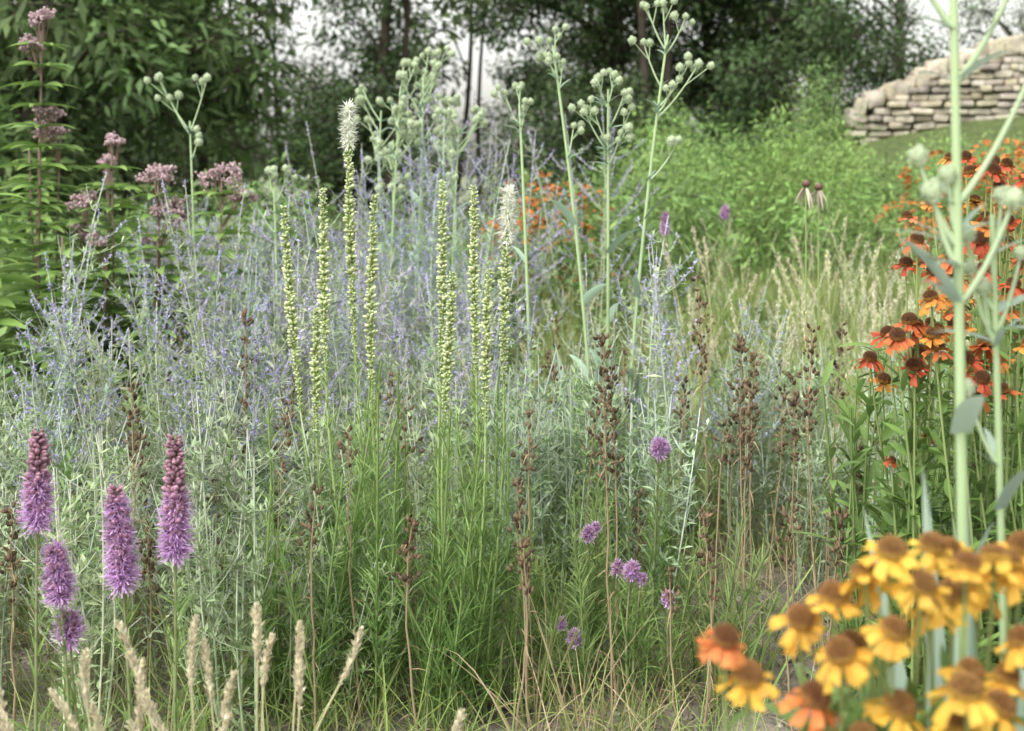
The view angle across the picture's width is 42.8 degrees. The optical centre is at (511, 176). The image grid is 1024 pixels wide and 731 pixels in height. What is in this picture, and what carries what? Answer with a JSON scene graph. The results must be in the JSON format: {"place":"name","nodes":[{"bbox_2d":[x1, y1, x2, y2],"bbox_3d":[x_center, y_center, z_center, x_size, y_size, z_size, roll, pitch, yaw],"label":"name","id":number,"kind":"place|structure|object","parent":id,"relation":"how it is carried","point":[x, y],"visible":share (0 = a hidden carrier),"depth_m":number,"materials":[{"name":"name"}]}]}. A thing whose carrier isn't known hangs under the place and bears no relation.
{"place":"outdoors","nodes":[
{"label":"outdoors","id":0,"kind":"place"},
{"bbox_2d":[0,602,571,730],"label":"cream eared grass","id":1,"kind":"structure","parent":0,"point":[144,697],"depth_m":1.70,"materials":[{"name":"beige plant"}]},
{"bbox_2d":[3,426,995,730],"bbox_3d":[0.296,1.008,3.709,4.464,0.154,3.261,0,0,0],"label":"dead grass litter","id":2,"kind":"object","parent":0,"point":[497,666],"visible":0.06,"depth_m":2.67,"materials":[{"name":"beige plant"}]},
{"bbox_2d":[0,107,1023,730],"bbox_3d":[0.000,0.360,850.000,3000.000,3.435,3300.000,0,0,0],"label":"ground","id":3,"kind":"structure","parent":0,"point":[972,131],"depth_m":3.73,"materials":[{"name":"green plant"}]},
{"bbox_2d":[0,192,43,421],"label":"joe pye weed plant","id":4,"kind":"object","parent":3,"relation":"on","point":[7,301],"visible":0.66,"depth_m":4.30,"materials":[{"name":"green plant"}]},
{"bbox_2d":[0,150,71,376],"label":"joe pye weed plant","id":5,"kind":"object","parent":3,"relation":"on","point":[31,234],"visible":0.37,"depth_m":5.06,"materials":[{"name":"green plant"}]},
{"bbox_2d":[1,428,71,730],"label":"purple blazing star","id":6,"kind":"object","parent":3,"relation":"on","point":[38,510],"visible":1,"depth_m":2.09,"materials":[{"name":"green plant"}]},
{"bbox_2d":[0,149,74,371],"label":"joe pye weed plant","id":7,"kind":"object","parent":3,"relation":"on","point":[29,259],"visible":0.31,"depth_m":5.36,"materials":[{"name":"green plant"}]},
{"bbox_2d":[0,5,85,397],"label":"joe pye weed plant","id":8,"kind":"object","parent":3,"relation":"on","point":[41,109],"visible":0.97,"depth_m":4.48,"materials":[{"name":"green plant"}]},
{"bbox_2d":[3,118,107,468],"bbox_3d":[-1.622,0.424,4.629,0.410,1.257,0.408,0,0,0],"label":"joe pye weed plant","id":9,"kind":"object","parent":3,"relation":"on","point":[56,131],"visible":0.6,"depth_m":4.63,"materials":[{"name":"green plant"}]},
{"bbox_2d":[6,237,112,496],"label":"joe pye weed plant","id":10,"kind":"object","parent":3,"relation":"on","point":[52,273],"visible":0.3,"depth_m":4.25,"materials":[{"name":"green plant"}]},
{"bbox_2d":[31,534,121,730],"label":"purple blazing star","id":11,"kind":"object","parent":3,"relation":"on","point":[59,586],"visible":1,"depth_m":2.09,"materials":[{"name":"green plant"}]},
{"bbox_2d":[47,603,108,730],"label":"purple blazing star","id":12,"kind":"object","parent":3,"relation":"on","point":[72,626],"visible":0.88,"depth_m":2.12,"materials":[{"name":"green plant"}]},
{"bbox_2d":[0,254,163,516],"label":"green leafy perennials","id":13,"kind":"object","parent":3,"relation":"on","point":[6,371],"visible":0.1,"depth_m":4.10,"materials":[{"name":"green plant"}]},
{"bbox_2d":[34,189,133,435],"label":"joe pye weed plant","id":14,"kind":"object","parent":3,"relation":"on","point":[81,202],"visible":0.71,"depth_m":4.48,"materials":[{"name":"green plant"}]},
{"bbox_2d":[62,153,146,387],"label":"joe pye weed plant","id":15,"kind":"object","parent":3,"relation":"on","point":[104,160],"visible":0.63,"depth_m":5.05,"materials":[{"name":"green plant"}]},
{"bbox_2d":[69,168,141,382],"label":"joe pye weed plant","id":16,"kind":"object","parent":3,"relation":"on","point":[119,234],"visible":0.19,"depth_m":5.23,"materials":[{"name":"green plant"}]},
{"bbox_2d":[66,232,146,478],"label":"joe pye weed plant","id":17,"kind":"object","parent":3,"relation":"on","point":[95,236],"visible":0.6,"depth_m":4.41,"materials":[{"name":"green plant"}]},
{"bbox_2d":[61,131,154,428],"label":"joe pye weed plant","id":18,"kind":"object","parent":3,"relation":"on","point":[113,139],"visible":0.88,"depth_m":4.50,"materials":[{"name":"green plant"}]},
{"bbox_2d":[94,482,171,730],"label":"purple blazing star","id":19,"kind":"object","parent":3,"relation":"on","point":[121,575],"visible":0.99,"depth_m":2.09,"materials":[{"name":"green plant"}]},
{"bbox_2d":[109,232,180,397],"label":"joe pye weed plant","id":20,"kind":"object","parent":3,"relation":"on","point":[147,240],"visible":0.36,"depth_m":5.16,"materials":[{"name":"green plant"}]},
{"bbox_2d":[0,0,292,277],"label":"deciduous tree","id":21,"kind":"object","parent":3,"relation":"on","point":[91,62],"visible":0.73,"depth_m":11.19,"materials":[{"name":"green plant"}]},
{"bbox_2d":[103,274,202,478],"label":"joe pye weed plant","id":22,"kind":"object","parent":3,"relation":"on","point":[124,317],"visible":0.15,"depth_m":4.44,"materials":[{"name":"green plant"}]},
{"bbox_2d":[112,238,197,454],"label":"joe pye weed plant","id":23,"kind":"object","parent":3,"relation":"on","point":[159,247],"visible":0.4,"depth_m":4.41,"materials":[{"name":"green plant"}]},
{"bbox_2d":[112,162,202,429],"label":"joe pye weed plant","id":24,"kind":"object","parent":3,"relation":"on","point":[155,171],"visible":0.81,"depth_m":4.48,"materials":[{"name":"green plant"}]},
{"bbox_2d":[128,434,210,730],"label":"purple blazing star","id":25,"kind":"object","parent":3,"relation":"on","point":[174,524],"visible":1,"depth_m":2.09,"materials":[{"name":"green plant"}]},
{"bbox_2d":[143,72,213,457],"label":"rattlesnake master plant","id":26,"kind":"object","parent":3,"relation":"on","point":[198,135],"visible":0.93,"depth_m":4.50,"materials":[{"name":"green plant"}]},
{"bbox_2d":[44,0,313,245],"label":"deciduous tree","id":27,"kind":"object","parent":3,"relation":"on","point":[237,115],"visible":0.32,"depth_m":13.44,"materials":[{"name":"green plant"}]},
{"bbox_2d":[145,222,227,401],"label":"joe pye weed plant","id":28,"kind":"object","parent":3,"relation":"on","point":[181,232],"visible":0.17,"depth_m":4.89,"materials":[{"name":"green plant"}]},
{"bbox_2d":[100,0,305,197],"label":"deciduous tree","id":29,"kind":"object","parent":3,"relation":"on","point":[263,120],"visible":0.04,"depth_m":23.50,"materials":[{"name":"green plant"}]},
{"bbox_2d":[168,161,271,416],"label":"joe pye weed plant","id":30,"kind":"object","parent":3,"relation":"on","point":[219,171],"visible":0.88,"depth_m":4.49,"materials":[{"name":"green plant"}]},
{"bbox_2d":[214,3,279,208],"bbox_3d":[-4.857,-2.581,21.959,2.486,6.710,3.376,0,0,0],"label":"deciduous tree","id":31,"kind":"object","parent":3,"relation":"on","point":[262,44],"visible":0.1,"depth_m":22.39,"materials":[{"name":"green plant"}]},
{"bbox_2d":[4,171,525,618],"bbox_3d":[-1.115,0.536,4.800,2.330,1.102,3.728,0,0,0],"label":"russian sage","id":32,"kind":"object","parent":3,"relation":"on","point":[337,299],"visible":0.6,"depth_m":3.72,"materials":[{"name":"purple plant"}]},
{"bbox_2d":[237,164,311,480],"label":"rattlesnake master plant","id":33,"kind":"object","parent":3,"relation":"on","point":[268,170],"visible":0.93,"depth_m":4.50,"materials":[{"name":"green plant"}]},
{"bbox_2d":[264,570,305,689],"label":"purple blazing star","id":34,"kind":"object","parent":3,"relation":"on","point":[279,612],"visible":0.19,"depth_m":2.60,"materials":[{"name":"green plant"}]},
{"bbox_2d":[241,0,355,196],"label":"deciduous tree","id":35,"kind":"object","parent":3,"relation":"on","point":[321,58],"visible":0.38,"depth_m":24.79,"materials":[{"name":"green plant"}]},
{"bbox_2d":[171,99,494,730],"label":"white blazing star plant","id":36,"kind":"object","parent":3,"relation":"on","point":[342,579],"visible":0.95,"depth_m":2.57,"materials":[{"name":"green plant"}]},
{"bbox_2d":[260,0,476,210],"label":"deciduous tree","id":37,"kind":"object","parent":3,"relation":"on","point":[381,56],"visible":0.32,"depth_m":22.68,"materials":[{"name":"green plant"}]},
{"bbox_2d":[0,143,745,373],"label":"green perennial mass","id":38,"kind":"object","parent":3,"relation":"on","point":[595,179],"visible":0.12,"depth_m":7.37,"materials":[{"name":"green plant"}]},
{"bbox_2d":[354,84,405,406],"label":"rattlesnake master plant","id":39,"kind":"object","parent":3,"relation":"on","point":[360,99],"visible":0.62,"depth_m":5.21,"materials":[{"name":"green plant"}]},
{"bbox_2d":[283,0,492,238],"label":"deciduous tree","id":40,"kind":"object","parent":3,"relation":"on","point":[455,20],"visible":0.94,"depth_m":14.99,"materials":[{"name":"green plant"}]},
{"bbox_2d":[0,216,787,646],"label":"thin russian sage","id":41,"kind":"object","parent":3,"relation":"on","point":[664,360],"visible":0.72,"depth_m":3.22,"materials":[{"name":"purple plant"}]},
{"bbox_2d":[364,110,432,421],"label":"rattlesnake master plant","id":42,"kind":"object","parent":3,"relation":"on","point":[387,151],"visible":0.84,"depth_m":5.03,"materials":[{"name":"green plant"}]},
{"bbox_2d":[376,57,430,442],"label":"rattlesnake master plant","id":43,"kind":"object","parent":3,"relation":"on","point":[402,106],"visible":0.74,"depth_m":4.93,"materials":[{"name":"green plant"}]},
{"bbox_2d":[372,45,466,453],"bbox_3d":[-0.306,0.294,4.836,0.443,1.563,0.250,0,0,43],"label":"rattlesnake master plant","id":44,"kind":"object","parent":3,"relation":"on","point":[434,84],"visible":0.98,"depth_m":4.87,"materials":[{"name":"green plant"}]},
{"bbox_2d":[310,179,560,730],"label":"white blazing star plant","id":45,"kind":"object","parent":3,"relation":"on","point":[451,640],"visible":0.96,"depth_m":2.60,"materials":[{"name":"green plant"}]},
{"bbox_2d":[378,0,503,204],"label":"deciduous tree","id":46,"kind":"object","parent":3,"relation":"on","point":[468,86],"visible":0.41,"depth_m":23.87,"materials":[{"name":"green plant"}]},
{"bbox_2d":[414,77,482,423],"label":"rattlesnake master plant","id":47,"kind":"object","parent":3,"relation":"on","point":[448,100],"visible":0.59,"depth_m":5.14,"materials":[{"name":"green plant"}]},
{"bbox_2d":[238,69,659,450],"bbox_3d":[-0.166,0.285,5.274,1.151,1.539,1.583,0,0,39],"label":"tall russian sage","id":48,"kind":"object","parent":3,"relation":"on","point":[433,241],"visible":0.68,"depth_m":5.14,"materials":[{"name":"purple plant"}]},
{"bbox_2d":[422,105,500,445],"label":"rattlesnake master plant","id":49,"kind":"object","parent":3,"relation":"on","point":[475,121],"visible":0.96,"depth_m":4.92,"materials":[{"name":"green plant"}]},
{"bbox_2d":[108,520,819,730],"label":"strap leaved perennial","id":50,"kind":"object","parent":3,"relation":"on","point":[498,688],"visible":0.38,"depth_m":2.61,"materials":[{"name":"green plant"}]},
{"bbox_2d":[1,0,949,220],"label":"hedge undergrowth","id":51,"kind":"object","parent":3,"relation":"on","point":[761,77],"visible":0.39,"depth_m":19.33,"materials":[{"name":"green plant"}]},
{"bbox_2d":[476,2,485,205],"bbox_3d":[-0.389,-3.150,25.544,2.716,7.870,2.999,0,0,-13],"label":"deciduous tree","id":52,"kind":"object","parent":3,"relation":"on","point":[479,97],"visible":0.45,"depth_m":24.93,"materials":[{"name":"brown plant"}]},
{"bbox_2d":[3,446,994,730],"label":"soil clods","id":53,"kind":"object","parent":3,"relation":"on","point":[777,686],"visible":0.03,"depth_m":2.73,"materials":[{"name":"brown soil"}]},
{"bbox_2d":[0,402,998,730],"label":"dry straw tuft","id":54,"kind":"object","parent":3,"relation":"on","point":[560,698],"visible":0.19,"depth_m":2.58,"materials":[{"name":"beige plant"}]},
{"bbox_2d":[0,285,1011,730],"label":"silver sagebrush","id":55,"kind":"object","parent":3,"relation":"on","point":[208,551],"visible":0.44,"depth_m":3.01,"materials":[{"name":"green plant"}]},
{"bbox_2d":[0,274,1021,730],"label":"dried penstemon seed stalks","id":56,"kind":"object","parent":3,"relation":"on","point":[406,578],"visible":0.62,"depth_m":2.65,"materials":[{"name":"brown plant"}]},
{"bbox_2d":[0,328,1022,722],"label":"green artemisia","id":57,"kind":"object","parent":3,"relation":"on","point":[88,554],"visible":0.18,"depth_m":3.16,"materials":[{"name":"green plant"}]},
{"bbox_2d":[467,81,607,537],"bbox_3d":[0.105,0.421,3.648,0.404,1.372,0.349,0,0,21],"label":"rattlesnake master plant","id":58,"kind":"object","parent":3,"relation":"on","point":[524,106],"visible":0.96,"depth_m":3.60,"materials":[{"name":"green plant"}]},
{"bbox_2d":[533,611,589,698],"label":"purple blazing star","id":59,"kind":"object","parent":3,"relation":"on","point":[561,626],"visible":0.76,"depth_m":2.65,"materials":[{"name":"green plant"}]},
{"bbox_2d":[546,625,596,708],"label":"purple blazing star","id":60,"kind":"object","parent":3,"relation":"on","point":[577,640],"visible":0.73,"depth_m":2.60,"materials":[{"name":"green plant"}]},
{"bbox_2d":[459,0,701,176],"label":"deciduous tree","id":61,"kind":"object","parent":3,"relation":"on","point":[505,79],"visible":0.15,"depth_m":28.79,"materials":[{"name":"green plant"}]},
{"bbox_2d":[522,23,649,537],"bbox_3d":[0.211,0.328,3.645,0.355,1.497,0.224,0,0,7],"label":"rattlesnake master plant","id":62,"kind":"object","parent":3,"relation":"on","point":[572,221],"visible":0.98,"depth_m":3.60,"materials":[{"name":"green plant"}]},
{"bbox_2d":[553,523,620,687],"bbox_3d":[0.158,0.888,2.702,0.152,0.343,0.165,0,0,0],"label":"purple blazing star","id":63,"kind":"object","parent":3,"relation":"on","point":[588,530],"visible":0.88,"depth_m":2.70,"materials":[{"name":"green plant"}]},
{"bbox_2d":[569,520,621,684],"bbox_3d":[0.185,0.889,2.711,0.164,0.342,0.164,0,0,0],"label":"purple blazing star","id":64,"kind":"object","parent":3,"relation":"on","point":[596,525],"visible":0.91,"depth_m":2.72,"materials":[{"name":"green plant"}]},
{"bbox_2d":[550,67,652,482],"bbox_3d":[0.234,0.391,3.674,0.225,1.386,0.295,0,0,-17],"label":"rattlesnake master plant","id":65,"kind":"object","parent":3,"relation":"on","point":[627,93],"visible":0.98,"depth_m":3.60,"materials":[{"name":"green plant"}]},
{"bbox_2d":[591,557,639,698],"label":"purple blazing star","id":66,"kind":"object","parent":3,"relation":"on","point":[619,564],"visible":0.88,"depth_m":2.65,"materials":[{"name":"green plant"}]},
{"bbox_2d":[581,558,667,706],"bbox_3d":[0.228,0.910,2.607,0.198,0.301,0.116,0,0,0],"label":"purple blazing star","id":67,"kind":"object","parent":3,"relation":"on","point":[631,570],"visible":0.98,"depth_m":2.60,"materials":[{"name":"green plant"}]},
{"bbox_2d":[446,0,807,188],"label":"deciduous tree","id":68,"kind":"object","parent":3,"relation":"on","point":[612,39],"visible":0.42,"depth_m":22.29,"materials":[{"name":"green plant"}]},
{"bbox_2d":[603,572,668,708],"bbox_3d":[0.247,0.923,2.605,0.152,0.273,0.158,0,0,0],"label":"purple blazing star","id":69,"kind":"object","parent":3,"relation":"on","point":[642,579],"visible":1,"depth_m":2.60,"materials":[{"name":"green plant"}]},
{"bbox_2d":[571,0,714,559],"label":"rattlesnake master plant","id":70,"kind":"object","parent":3,"relation":"on","point":[671,140],"visible":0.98,"depth_m":3.60,"materials":[{"name":"green plant"}]},
{"bbox_2d":[502,450,785,716],"bbox_3d":[0.280,0.853,2.836,0.630,0.417,0.693,0,0,0],"label":"blazing star foliage","id":71,"kind":"object","parent":3,"relation":"on","point":[596,517],"visible":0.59,"depth_m":2.75,"materials":[{"name":"green plant"}]},
{"bbox_2d":[618,436,691,664],"bbox_3d":[0.297,0.807,2.795,0.171,0.505,0.154,0,0,-31],"label":"purple blazing star","id":72,"kind":"object","parent":3,"relation":"on","point":[658,447],"visible":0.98,"depth_m":2.80,"materials":[{"name":"green plant"}]},
{"bbox_2d":[618,0,691,164],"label":"deciduous tree","id":73,"kind":"object","parent":3,"relation":"on","point":[642,16],"visible":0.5,"depth_m":20.07,"materials":[{"name":"brown plant"}]},
{"bbox_2d":[388,266,943,595],"bbox_3d":[0.585,0.683,3.991,2.257,0.826,1.369,0,0,-25],"label":"yellow green grass tuft","id":74,"kind":"object","parent":3,"relation":"on","point":[800,344],"visible":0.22,"depth_m":3.95,"materials":[{"name":"green plant"}]},
{"bbox_2d":[653,211,679,426],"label":"purple blazing star","id":75,"kind":"object","parent":3,"relation":"on","point":[664,216],"visible":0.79,"depth_m":4.60,"materials":[{"name":"green plant"}]},
{"bbox_2d":[635,583,700,708],"bbox_3d":[0.305,0.938,2.600,0.147,0.244,0.125,0,0,-19],"label":"purple blazing star","id":76,"kind":"object","parent":3,"relation":"on","point":[666,603],"visible":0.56,"depth_m":2.60,"materials":[{"name":"green plant"}]},
{"bbox_2d":[642,441,698,651],"bbox_3d":[0.341,0.818,2.847,0.144,0.484,0.181,0,0,0],"label":"purple blazing star","id":77,"kind":"object","parent":3,"relation":"on","point":[670,542],"visible":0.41,"depth_m":2.85,"materials":[{"name":"green plant"}]},
{"bbox_2d":[632,0,726,146],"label":"deciduous tree","id":78,"kind":"object","parent":3,"relation":"on","point":[668,71],"visible":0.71,"depth_m":21.10,"materials":[{"name":"green plant"}]},
{"bbox_2d":[704,204,736,415],"bbox_3d":[0.744,0.578,4.601,0.169,0.964,0.163,0,0,-42],"label":"purple blazing star","id":79,"kind":"object","parent":3,"relation":"on","point":[725,211],"visible":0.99,"depth_m":4.60,"materials":[{"name":"green plant"}]},
{"bbox_2d":[590,0,854,155],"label":"deciduous tree","id":80,"kind":"object","parent":3,"relation":"on","point":[717,38],"visible":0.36,"depth_m":23.05,"materials":[{"name":"green plant"}]},
{"bbox_2d":[696,623,748,730],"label":"plant","id":81,"kind":"object","parent":3,"relation":"on","point":[725,636],"visible":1,"depth_m":1.04,"materials":[{"name":"orange plant"}]},
{"bbox_2d":[470,138,1023,325],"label":"distant orange helenium","id":82,"kind":"object","parent":3,"relation":"on","point":[1019,151],"visible":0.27,"depth_m":8.51,"materials":[{"name":"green plant"}]},
{"bbox_2d":[716,659,779,730],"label":"yellow helenium plant","id":83,"kind":"object","parent":3,"relation":"on","point":[752,686],"visible":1,"depth_m":1.04,"materials":[{"name":"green plant"}]},
{"bbox_2d":[652,51,855,196],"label":"wispy green shrub","id":84,"kind":"object","parent":3,"relation":"on","point":[813,102],"visible":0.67,"depth_m":12.23,"materials":[{"name":"green plant"}]},
{"bbox_2d":[492,194,1022,502],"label":"meadow grass","id":85,"kind":"structure","parent":3,"relation":"on","point":[826,293],"depth_m":6.80,"materials":[{"name":"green plant"}]},
{"bbox_2d":[578,75,1023,286],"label":"feathery green shrub","id":86,"kind":"object","parent":3,"relation":"on","point":[743,212],"visible":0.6,"depth_m":10.48,"materials":[{"name":"green plant"}]},
{"bbox_2d":[792,180,827,506],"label":"pale coneflower","id":87,"kind":"object","parent":3,"relation":"on","point":[806,191],"visible":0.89,"depth_m":4.00,"materials":[{"name":"green plant"}]},
{"bbox_2d":[623,216,1017,555],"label":"plumed grass","id":88,"kind":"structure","parent":3,"relation":"on","point":[874,305],"depth_m":4.63,"materials":[{"name":"beige plant"}]},
{"bbox_2d":[720,0,921,133],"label":"deciduous tree","id":89,"kind":"object","parent":3,"relation":"on","point":[773,29],"visible":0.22,"depth_m":22.36,"materials":[{"name":"green plant"}]},
{"bbox_2d":[768,535,956,730],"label":"yellow helenium plant","id":90,"kind":"object","parent":3,"relation":"on","point":[853,655],"visible":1,"depth_m":1.05,"materials":[{"name":"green plant"}]},
{"bbox_2d":[834,0,937,109],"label":"pale leaved tree","id":91,"kind":"object","parent":3,"relation":"on","point":[903,25],"visible":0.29,"depth_m":26.03,"materials":[{"name":"green plant"}]},
{"bbox_2d":[762,313,1023,730],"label":"helenium foliage","id":92,"kind":"object","parent":3,"relation":"on","point":[849,425],"visible":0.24,"depth_m":2.52,"materials":[{"name":"green plant"}]},
{"bbox_2d":[775,656,1023,730],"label":"yellow helenium plant","id":93,"kind":"object","parent":3,"relation":"on","point":[899,706],"visible":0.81,"depth_m":1.04,"materials":[{"name":"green plant"}]},
{"bbox_2d":[874,433,947,709],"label":"orange helenium plant","id":94,"kind":"object","parent":3,"relation":"on","point":[889,520],"visible":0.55,"depth_m":2.22,"materials":[{"name":"green plant"}]},
{"bbox_2d":[843,34,1023,143],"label":"dry stone wall","id":95,"kind":"structure","parent":3,"relation":"on","point":[1002,75],"depth_m":18.12,"materials":[{"name":"stone"}]},
{"bbox_2d":[854,233,1014,724],"bbox_3d":[0.737,0.574,2.272,0.276,0.965,0.438,0,0,15],"label":"orange helenium plant","id":96,"kind":"object","parent":3,"relation":"on","point":[896,339],"visible":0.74,"depth_m":2.15,"materials":[{"name":"green plant"}]},
{"bbox_2d":[863,0,1023,730],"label":"rattlesnake master plant","id":97,"kind":"object","parent":3,"relation":"on","point":[967,410],"visible":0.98,"depth_m":1.30,"materials":[{"name":"green plant"}]},
{"bbox_2d":[897,150,1023,662],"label":"orange helenium plant","id":98,"kind":"object","parent":3,"relation":"on","point":[970,169],"visible":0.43,"depth_m":2.74,"materials":[{"name":"green plant"}]},
{"bbox_2d":[903,530,1023,730],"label":"yellow helenium plant","id":99,"kind":"object","parent":3,"relation":"on","point":[970,578],"visible":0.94,"depth_m":1.06,"materials":[{"name":"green plant"}]},
{"bbox_2d":[922,0,1023,50],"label":"pale leaved tree","id":100,"kind":"object","parent":3,"relation":"on","point":[1005,28],"visible":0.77,"depth_m":26.67,"materials":[{"name":"green plant"}]},
{"bbox_2d":[926,185,1023,730],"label":"rattlesnake master plant","id":101,"kind":"object","parent":3,"relation":"on","point":[995,332],"visible":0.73,"depth_m":1.36,"materials":[{"name":"green plant"}]},
{"bbox_2d":[929,162,1023,684],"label":"orange helenium plant","id":102,"kind":"object","parent":3,"relation":"on","point":[975,360],"visible":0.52,"depth_m":2.21,"materials":[{"name":"green plant"}]},
{"bbox_2d":[14,0,1023,176],"label":"sky","id":103,"kind":"structure","parent":0,"point":[487,85],"materials":[{"name":"white"}]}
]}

